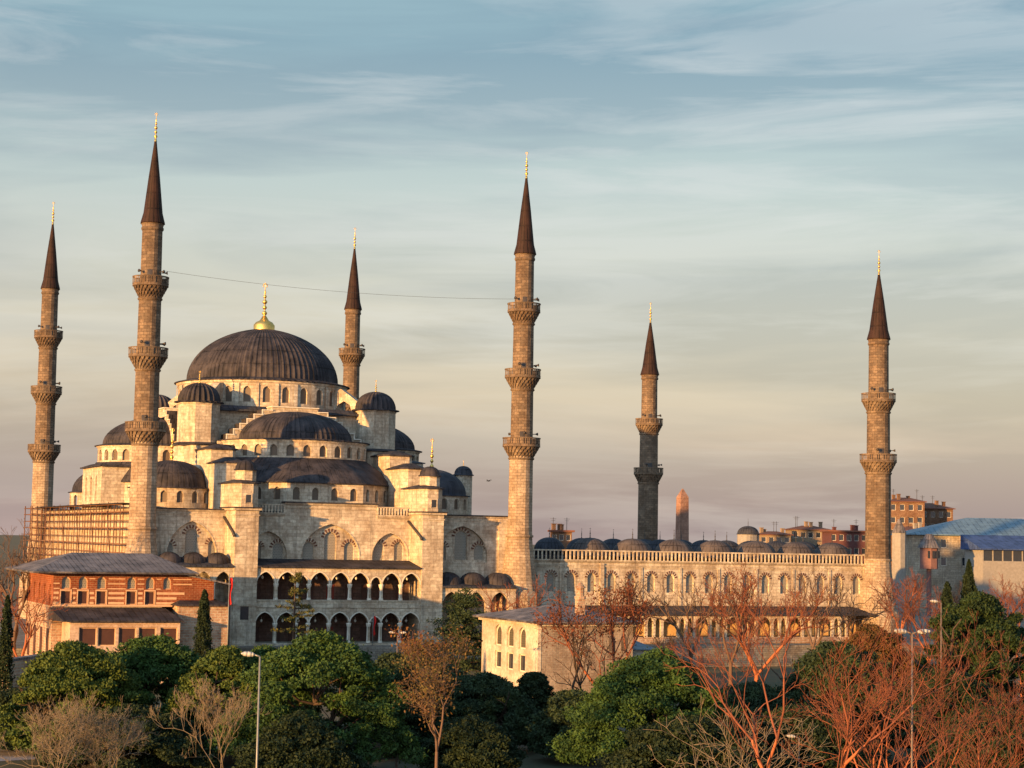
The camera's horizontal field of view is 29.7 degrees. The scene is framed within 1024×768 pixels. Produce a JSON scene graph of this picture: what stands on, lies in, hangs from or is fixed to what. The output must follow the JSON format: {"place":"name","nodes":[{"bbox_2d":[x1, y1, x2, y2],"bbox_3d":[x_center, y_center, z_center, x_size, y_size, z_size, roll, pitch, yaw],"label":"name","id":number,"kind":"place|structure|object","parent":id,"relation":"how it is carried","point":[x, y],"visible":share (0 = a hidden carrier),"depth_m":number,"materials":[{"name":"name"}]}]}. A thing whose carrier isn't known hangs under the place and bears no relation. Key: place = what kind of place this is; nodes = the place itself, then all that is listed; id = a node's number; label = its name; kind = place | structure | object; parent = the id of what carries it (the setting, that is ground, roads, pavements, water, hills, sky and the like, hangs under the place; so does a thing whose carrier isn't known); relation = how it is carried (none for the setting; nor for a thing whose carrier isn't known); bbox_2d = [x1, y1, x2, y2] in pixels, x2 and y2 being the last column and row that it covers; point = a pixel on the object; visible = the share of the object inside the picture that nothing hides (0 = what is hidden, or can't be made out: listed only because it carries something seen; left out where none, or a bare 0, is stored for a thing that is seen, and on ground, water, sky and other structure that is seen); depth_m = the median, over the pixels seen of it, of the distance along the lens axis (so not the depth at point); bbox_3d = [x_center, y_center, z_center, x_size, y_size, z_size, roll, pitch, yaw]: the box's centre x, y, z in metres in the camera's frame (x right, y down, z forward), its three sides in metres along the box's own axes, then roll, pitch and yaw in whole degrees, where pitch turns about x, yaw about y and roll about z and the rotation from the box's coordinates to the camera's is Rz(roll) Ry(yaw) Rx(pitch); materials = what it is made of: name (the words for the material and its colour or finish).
{"place":"outdoors","nodes":[
{"label":"outdoors","id":0,"kind":"place"},
{"bbox_2d":[2,654,41,688],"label":"boundary wall","id":1,"kind":"structure","parent":0,"point":[19,662],"depth_m":180.18,"materials":[{"name":"stone"}]},
{"bbox_2d":[5,552,232,685],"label":"royal pavilion","id":2,"kind":"structure","parent":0,"point":[112,600],"depth_m":219.23,"materials":[{"name":"brick"}]},
{"bbox_2d":[33,625,35,654],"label":"window","id":3,"kind":"structure","parent":2,"relation":"in","point":[34,636],"depth_m":225.14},
{"bbox_2d":[45,628,48,651],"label":"window","id":4,"kind":"structure","parent":2,"relation":"in","point":[47,629],"depth_m":217.52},
{"bbox_2d":[0,719,626,760],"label":"path","id":5,"kind":"structure","parent":0,"point":[5,754],"depth_m":146.97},
{"bbox_2d":[0,535,1019,767],"bbox_3d":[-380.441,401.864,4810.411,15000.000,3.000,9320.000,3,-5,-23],"label":"ground","id":6,"kind":"structure","parent":0,"point":[536,760],"depth_m":163.99,"materials":[{"name":"green plant"}]},
{"bbox_2d":[0,595,15,690],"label":"cypress tree","id":7,"kind":"object","parent":6,"relation":"on","point":[6,636],"visible":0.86,"depth_m":170.41,"materials":[{"name":"green plant"}]},
{"bbox_2d":[0,518,53,656],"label":"bare tree","id":8,"kind":"object","parent":6,"relation":"on","point":[16,628],"visible":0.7,"depth_m":231.16,"materials":[{"name":"brown plant"}]},
{"bbox_2d":[0,687,65,751],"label":"pine tree","id":9,"kind":"object","parent":6,"relation":"on","point":[4,697],"visible":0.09,"depth_m":148.57,"materials":[{"name":"green plant"}]},
{"bbox_2d":[0,580,67,656],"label":"bare tree","id":10,"kind":"object","parent":6,"relation":"on","point":[17,616],"visible":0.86,"depth_m":215.42,"materials":[{"name":"brown plant"}]},
{"bbox_2d":[0,690,112,767],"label":"bare tree","id":11,"kind":"object","parent":6,"relation":"on","point":[72,732],"visible":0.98,"depth_m":122.96,"materials":[{"name":"brown plant"}]},
{"bbox_2d":[0,640,152,753],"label":"pine tree","id":12,"kind":"object","parent":6,"relation":"on","point":[60,671],"visible":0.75,"depth_m":140.42,"materials":[{"name":"green plant"}]},
{"bbox_2d":[55,696,161,767],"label":"bare tree","id":13,"kind":"object","parent":6,"relation":"on","point":[132,727],"visible":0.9,"depth_m":126.06,"materials":[{"name":"brown plant"}]},
{"bbox_2d":[33,702,223,767],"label":"pine tree","id":14,"kind":"object","parent":6,"relation":"on","point":[171,744],"visible":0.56,"depth_m":135.49,"materials":[{"name":"green plant"}]},
{"bbox_2d":[67,633,220,735],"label":"pine tree","id":15,"kind":"object","parent":6,"relation":"on","point":[153,661],"visible":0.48,"depth_m":147.94,"materials":[{"name":"green plant"}]},
{"bbox_2d":[192,589,214,656],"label":"cypress tree","id":16,"kind":"object","parent":6,"relation":"on","point":[203,640],"visible":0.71,"depth_m":205.59,"materials":[{"name":"green plant"}]},
{"bbox_2d":[149,674,271,767],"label":"bare tree","id":17,"kind":"object","parent":6,"relation":"on","point":[204,714],"visible":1,"depth_m":122.77,"materials":[{"name":"brown plant"}]},
{"bbox_2d":[161,644,277,761],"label":"pine tree","id":18,"kind":"object","parent":6,"relation":"on","point":[222,666],"visible":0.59,"depth_m":144.52,"materials":[{"name":"green plant"}]},
{"bbox_2d":[227,574,232,644],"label":"flag","id":19,"kind":"object","parent":6,"relation":"on","point":[229,594],"visible":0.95,"depth_m":219.97,"materials":[{"name":"red fabric"}]},
{"bbox_2d":[241,651,260,767],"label":"street lamp","id":20,"kind":"object","parent":6,"relation":"on","point":[248,654],"visible":1,"depth_m":88.13,"materials":[{"name":"grey metal"}]},
{"bbox_2d":[207,644,312,733],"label":"pine tree","id":21,"kind":"object","parent":6,"relation":"on","point":[262,650],"visible":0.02,"depth_m":149.80,"materials":[{"name":"green plant"}]},
{"bbox_2d":[270,570,316,644],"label":"cedar tree","id":22,"kind":"object","parent":6,"relation":"on","point":[296,577],"visible":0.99,"depth_m":216.04,"materials":[{"name":"green plant"}]},
{"bbox_2d":[232,709,375,767],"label":"pine tree","id":23,"kind":"object","parent":6,"relation":"on","point":[316,743],"visible":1,"depth_m":129.56,"materials":[{"name":"green plant"}]},
{"bbox_2d":[204,628,434,767],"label":"pine tree","id":24,"kind":"object","parent":6,"relation":"on","point":[317,658],"visible":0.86,"depth_m":136.16,"materials":[{"name":"green plant"}]},
{"bbox_2d":[337,651,450,755],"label":"pine tree","id":25,"kind":"object","parent":6,"relation":"on","point":[385,660],"visible":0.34,"depth_m":150.38,"materials":[{"name":"green plant"}]},
{"bbox_2d":[389,621,457,666],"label":"bare tree","id":26,"kind":"object","parent":6,"relation":"on","point":[425,643],"visible":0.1,"depth_m":177.24,"materials":[{"name":"brown plant"}]},
{"bbox_2d":[387,623,482,767],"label":"bare tree","id":27,"kind":"object","parent":6,"relation":"on","point":[434,675],"visible":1,"depth_m":120.88,"materials":[{"name":"brown plant"}]},
{"bbox_2d":[424,586,486,674],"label":"cedar tree","id":28,"kind":"object","parent":6,"relation":"on","point":[462,614],"visible":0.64,"depth_m":233.80,"materials":[{"name":"green plant"}]},
{"bbox_2d":[416,658,505,736],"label":"pine tree","id":29,"kind":"object","parent":6,"relation":"on","point":[453,673],"visible":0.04,"depth_m":158.48,"materials":[{"name":"green plant"}]},
{"bbox_2d":[416,714,528,767],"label":"bush","id":30,"kind":"object","parent":6,"relation":"on","point":[469,741],"visible":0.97,"depth_m":137.93,"materials":[{"name":"green plant"}]},
{"bbox_2d":[438,670,539,746],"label":"pine tree","id":31,"kind":"object","parent":6,"relation":"on","point":[494,694],"visible":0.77,"depth_m":154.30,"materials":[{"name":"green plant"}]},
{"bbox_2d":[477,573,561,611],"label":"bare tree","id":32,"kind":"object","parent":6,"relation":"on","point":[517,601],"visible":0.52,"depth_m":233.53,"materials":[{"name":"brown plant"}]},
{"bbox_2d":[514,671,554,745],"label":"cypress tree","id":33,"kind":"object","parent":6,"relation":"on","point":[534,685],"visible":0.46,"depth_m":157.52,"materials":[{"name":"green plant"}]},
{"bbox_2d":[548,517,574,549],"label":"brick roof hut","id":34,"kind":"object","parent":6,"relation":"on","point":[562,535],"visible":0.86,"depth_m":419.97,"materials":[{"name":"brown brick"}]},
{"bbox_2d":[525,687,619,762],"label":"pine tree","id":35,"kind":"object","parent":6,"relation":"on","point":[548,722],"visible":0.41,"depth_m":148.34,"materials":[{"name":"green plant"}]},
{"bbox_2d":[549,614,634,689],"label":"bare tree","id":36,"kind":"object","parent":6,"relation":"on","point":[577,667],"visible":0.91,"depth_m":166.76,"materials":[{"name":"brown plant"}]},
{"bbox_2d":[527,579,662,685],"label":"bare tree","id":37,"kind":"object","parent":6,"relation":"on","point":[624,611],"visible":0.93,"depth_m":169.96,"materials":[{"name":"brown plant"}]},
{"bbox_2d":[595,573,666,635],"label":"bare tree","id":38,"kind":"object","parent":6,"relation":"on","point":[641,590],"visible":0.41,"depth_m":227.52,"materials":[{"name":"brown plant"}]},
{"bbox_2d":[546,646,747,766],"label":"pine tree","id":39,"kind":"object","parent":6,"relation":"on","point":[633,689],"visible":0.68,"depth_m":137.26,"materials":[{"name":"green plant"}]},
{"bbox_2d":[650,631,692,657],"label":"bare tree","id":40,"kind":"object","parent":6,"relation":"on","point":[666,643],"visible":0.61,"depth_m":205.98,"materials":[{"name":"brown plant"}]},
{"bbox_2d":[625,572,726,665],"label":"bare tree","id":41,"kind":"object","parent":6,"relation":"on","point":[691,626],"visible":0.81,"depth_m":226.07,"materials":[{"name":"brown plant"}]},
{"bbox_2d":[592,713,777,767],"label":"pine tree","id":42,"kind":"object","parent":6,"relation":"on","point":[665,746],"visible":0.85,"depth_m":129.40,"materials":[{"name":"green plant"}]},
{"bbox_2d":[643,696,836,767],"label":"bare tree","id":43,"kind":"object","parent":6,"relation":"on","point":[742,760],"visible":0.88,"depth_m":117.26,"materials":[{"name":"brown plant"}]},
{"bbox_2d":[712,572,780,685],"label":"bare tree","id":44,"kind":"object","parent":6,"relation":"on","point":[737,648],"visible":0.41,"depth_m":222.60,"materials":[{"name":"brown plant"}]},
{"bbox_2d":[737,525,759,544],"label":"domed tomb","id":45,"kind":"object","parent":6,"relation":"on","point":[744,533],"visible":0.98,"depth_m":448.11,"materials":[{"name":"stone"}]},
{"bbox_2d":[696,679,802,723],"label":"pine tree","id":46,"kind":"object","parent":6,"relation":"on","point":[754,695],"visible":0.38,"depth_m":149.98,"materials":[{"name":"green plant"}]},
{"bbox_2d":[693,555,841,681],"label":"bare tree","id":47,"kind":"object","parent":6,"relation":"on","point":[745,622],"visible":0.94,"depth_m":204.05,"materials":[{"name":"brown plant"}]},
{"bbox_2d":[737,701,890,767],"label":"pine tree","id":48,"kind":"object","parent":6,"relation":"on","point":[819,735],"visible":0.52,"depth_m":136.77,"materials":[{"name":"green plant"}]},
{"bbox_2d":[781,567,859,650],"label":"bare tree","id":49,"kind":"object","parent":6,"relation":"on","point":[823,631],"visible":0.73,"depth_m":227.08,"materials":[{"name":"brown plant"}]},
{"bbox_2d":[655,566,1005,767],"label":"bare tree","id":50,"kind":"object","parent":6,"relation":"on","point":[845,760],"visible":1,"depth_m":89.59,"materials":[{"name":"brown plant"}]},
{"bbox_2d":[763,640,910,749],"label":"pine tree","id":51,"kind":"object","parent":6,"relation":"on","point":[812,659],"visible":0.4,"depth_m":150.33,"materials":[{"name":"green plant"}]},
{"bbox_2d":[825,576,895,639],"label":"bare tree","id":52,"kind":"object","parent":6,"relation":"on","point":[853,616],"visible":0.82,"depth_m":239.63,"materials":[{"name":"brown plant"}]},
{"bbox_2d":[817,621,918,714],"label":"pine tree","id":53,"kind":"object","parent":6,"relation":"on","point":[873,633],"visible":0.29,"depth_m":169.34,"materials":[{"name":"green plant"}]},
{"bbox_2d":[802,647,986,767],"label":"bare tree","id":54,"kind":"object","parent":6,"relation":"on","point":[892,728],"visible":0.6,"depth_m":110.91,"materials":[{"name":"brown plant"}]},
{"bbox_2d":[778,629,1023,767],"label":"bare tree","id":55,"kind":"object","parent":6,"relation":"on","point":[909,728],"visible":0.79,"depth_m":94.56,"materials":[{"name":"brown plant"}]},
{"bbox_2d":[869,568,933,646],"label":"bare tree","id":56,"kind":"object","parent":6,"relation":"on","point":[889,592],"visible":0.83,"depth_m":241.88,"materials":[{"name":"brown plant"}]},
{"bbox_2d":[894,629,930,767],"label":"street lamp","id":57,"kind":"object","parent":6,"relation":"on","point":[926,631],"visible":0.94,"depth_m":90.24,"materials":[{"name":"grey metal"}]},
{"bbox_2d":[887,585,940,664],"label":"bare tree","id":58,"kind":"object","parent":6,"relation":"on","point":[914,613],"visible":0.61,"depth_m":229.19,"materials":[{"name":"brown plant"}]},
{"bbox_2d":[854,610,1023,767],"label":"bare tree","id":59,"kind":"object","parent":6,"relation":"on","point":[996,703],"visible":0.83,"depth_m":102.94,"materials":[{"name":"brown plant"}]},
{"bbox_2d":[857,665,1023,764],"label":"pine tree","id":60,"kind":"object","parent":6,"relation":"on","point":[960,690],"visible":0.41,"depth_m":147.23,"materials":[{"name":"green plant"}]},
{"bbox_2d":[935,581,956,664],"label":"cypress tree","id":61,"kind":"object","parent":6,"relation":"on","point":[946,596],"visible":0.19,"depth_m":188.88,"materials":[{"name":"green plant"}]},
{"bbox_2d":[929,581,962,606],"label":"bare tree","id":62,"kind":"object","parent":6,"relation":"on","point":[956,597],"visible":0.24,"depth_m":249.85,"materials":[{"name":"grey plant"}]},
{"bbox_2d":[879,699,1023,767],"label":"bare tree","id":63,"kind":"object","parent":6,"relation":"on","point":[988,746],"visible":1,"depth_m":73.44,"materials":[{"name":"brown plant"}]},
{"bbox_2d":[891,518,1023,612],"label":"museum hall","id":64,"kind":"structure","parent":6,"relation":"on","point":[951,563],"depth_m":429.45,"materials":[{"name":"stone"}]},
{"bbox_2d":[902,590,1023,708],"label":"pine tree","id":65,"kind":"object","parent":6,"relation":"on","point":[987,609],"visible":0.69,"depth_m":166.56,"materials":[{"name":"green plant"}]},
{"bbox_2d":[920,705,1023,767],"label":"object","id":66,"kind":"object","parent":6,"relation":"on","point":[999,754],"visible":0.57,"depth_m":130.15,"materials":[{"name":"brown plant"}]},
{"bbox_2d":[956,559,990,673],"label":"cypress tree","id":67,"kind":"object","parent":6,"relation":"on","point":[969,586],"visible":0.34,"depth_m":190.96,"materials":[{"name":"green plant"}]},
{"bbox_2d":[983,590,1023,695],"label":"bare tree","id":68,"kind":"object","parent":6,"relation":"on","point":[1014,605],"visible":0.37,"depth_m":216.24,"materials":[{"name":"brown plant"}]},
{"bbox_2d":[987,575,1023,656],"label":"bare tree","id":69,"kind":"object","parent":6,"relation":"on","point":[1006,591],"visible":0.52,"depth_m":237.77,"materials":[{"name":"brown plant"}]},
{"bbox_2d":[0,606,1023,668],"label":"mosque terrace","id":70,"kind":"structure","parent":0,"point":[794,650],"depth_m":272.12,"materials":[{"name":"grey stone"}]},
{"bbox_2d":[18,202,62,618],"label":"minaret","id":71,"kind":"object","parent":70,"relation":"on","point":[44,450],"visible":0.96,"depth_m":316.17,"materials":[{"name":"stone"}]},
{"bbox_2d":[22,502,129,571],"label":"scaffolding","id":72,"kind":"object","parent":70,"relation":"on","point":[63,507],"visible":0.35,"depth_m":281.32,"materials":[{"name":"brown wood"}]},
{"bbox_2d":[125,113,168,555],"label":"minaret","id":73,"kind":"object","parent":70,"relation":"on","point":[146,431],"visible":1,"depth_m":246.91,"materials":[{"name":"stone"}]},
{"bbox_2d":[44,282,516,645],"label":"mosque","id":74,"kind":"structure","parent":70,"relation":"on","point":[278,464],"depth_m":261.80,"materials":[{"name":"stone"}]},
{"bbox_2d":[273,584,281,598],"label":"door","id":75,"kind":"structure","parent":74,"relation":"in","point":[280,585],"depth_m":254.37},
{"bbox_2d":[305,584,313,598],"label":"door","id":76,"kind":"structure","parent":74,"relation":"in","point":[312,586],"depth_m":256.11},
{"bbox_2d":[326,584,333,598],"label":"door","id":77,"kind":"structure","parent":74,"relation":"in","point":[332,588],"depth_m":257.18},
{"bbox_2d":[344,627,351,640],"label":"door","id":78,"kind":"structure","parent":74,"relation":"in","point":[345,628],"depth_m":257.62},
{"bbox_2d":[345,585,352,598],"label":"door","id":79,"kind":"structure","parent":74,"relation":"in","point":[346,588],"depth_m":258.06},
{"bbox_2d":[360,627,366,640],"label":"door","id":80,"kind":"structure","parent":74,"relation":"in","point":[363,630],"depth_m":258.56,"materials":[{"name":"wood"}]},
{"bbox_2d":[361,585,367,598],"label":"door","id":81,"kind":"structure","parent":74,"relation":"in","point":[364,590],"depth_m":259.00,"materials":[{"name":"wood"}]},
{"bbox_2d":[375,627,382,640],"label":"door","id":82,"kind":"structure","parent":74,"relation":"in","point":[376,628],"depth_m":259.32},
{"bbox_2d":[396,585,403,598],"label":"door","id":83,"kind":"structure","parent":74,"relation":"in","point":[397,589],"depth_m":260.91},
{"bbox_2d":[339,235,364,410],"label":"minaret","id":84,"kind":"object","parent":70,"relation":"on","point":[351,355],"visible":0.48,"depth_m":338.02,"materials":[{"name":"stone"}]},
{"bbox_2d":[496,152,540,611],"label":"minaret","id":85,"kind":"object","parent":70,"relation":"on","point":[521,446],"visible":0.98,"depth_m":267.12,"materials":[{"name":"stone"}]},
{"bbox_2d":[167,271,478,298],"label":"cable","id":86,"kind":"object","parent":85,"relation":"attached to","point":[327,290],"visible":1,"depth_m":258.52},
{"bbox_2d":[634,303,662,540],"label":"minaret","id":87,"kind":"object","parent":70,"relation":"on","point":[648,473],"visible":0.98,"depth_m":359.13,"materials":[{"name":"stone"}]},
{"bbox_2d":[675,489,688,540],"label":"obelisk","id":88,"kind":"object","parent":70,"relation":"on","point":[682,513],"visible":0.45,"depth_m":399.62,"materials":[{"name":"pink stone"}]},
{"bbox_2d":[533,528,876,643],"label":"mosque courtyard","id":89,"kind":"structure","parent":70,"relation":"on","point":[607,563],"depth_m":280.63,"materials":[{"name":"stone"}]},
{"bbox_2d":[855,250,900,636],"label":"minaret","id":90,"kind":"object","parent":70,"relation":"on","point":[878,400],"visible":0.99,"depth_m":289.52,"materials":[{"name":"stone"}]},
{"bbox_2d":[892,519,905,629],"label":"pointed kiosk","id":91,"kind":"object","parent":70,"relation":"on","point":[898,551],"visible":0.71,"depth_m":329.10,"materials":[{"name":"stone"}]},
{"bbox_2d":[917,534,939,615],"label":"oriel kiosk","id":92,"kind":"object","parent":70,"relation":"on","point":[928,546],"visible":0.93,"depth_m":403.61,"materials":[{"name":"paint"}]},
{"bbox_2d":[960,535,1023,615],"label":"blue roofed wing","id":93,"kind":"structure","parent":70,"relation":"on","point":[992,557],"depth_m":413.04,"materials":[{"name":"paint"}]},
{"bbox_2d":[0,0,1023,544],"label":"sky","id":94,"kind":"structure","parent":0,"point":[741,171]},
{"bbox_2d":[472,582,654,692],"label":"hip roofed house","id":95,"kind":"structure","parent":0,"point":[510,638],"depth_m":210.63,"materials":[{"name":"paint"}]},
{"bbox_2d":[759,521,792,542],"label":"tan house","id":96,"kind":"structure","parent":0,"point":[765,536],"depth_m":490.10,"materials":[{"name":"beige paint"}]},
{"bbox_2d":[784,516,830,546],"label":"ochre house","id":97,"kind":"structure","parent":0,"point":[812,534],"depth_m":499.97,"materials":[{"name":"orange paint"}]},
{"bbox_2d":[819,520,864,563],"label":"maroon terrace house","id":98,"kind":"structure","parent":0,"point":[852,540],"depth_m":469.87,"materials":[{"name":"red paint"}]},
{"bbox_2d":[891,491,926,569],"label":"brick apartment block","id":99,"kind":"structure","parent":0,"point":[904,509],"depth_m":519.31,"materials":[{"name":"orange brick"}]},
{"bbox_2d":[904,517,921,530],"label":"grey shop house","id":100,"kind":"structure","parent":0,"point":[916,525],"depth_m":482.24,"materials":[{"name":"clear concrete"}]},
{"bbox_2d":[889,761,939,767],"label":"park road","id":101,"kind":"structure","parent":0,"point":[908,765],"depth_m":151.84,"materials":[{"name":"asphalt"}]},
{"bbox_2d":[787,735,799,766],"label":"street lamp","id":102,"kind":"object","parent":101,"relation":"on","point":[790,736],"visible":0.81,"depth_m":134.92,"materials":[{"name":"grey metal"}]},
{"bbox_2d":[930,600,941,763],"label":"street lamp","id":103,"kind":"object","parent":101,"relation":"on","point":[934,601],"visible":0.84,"depth_m":150.64,"materials":[{"name":"grey metal"}]},
{"bbox_2d":[921,495,954,525],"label":"stepped apartment block","id":104,"kind":"structure","parent":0,"point":[936,513],"depth_m":528.47,"materials":[{"name":"orange brick"}]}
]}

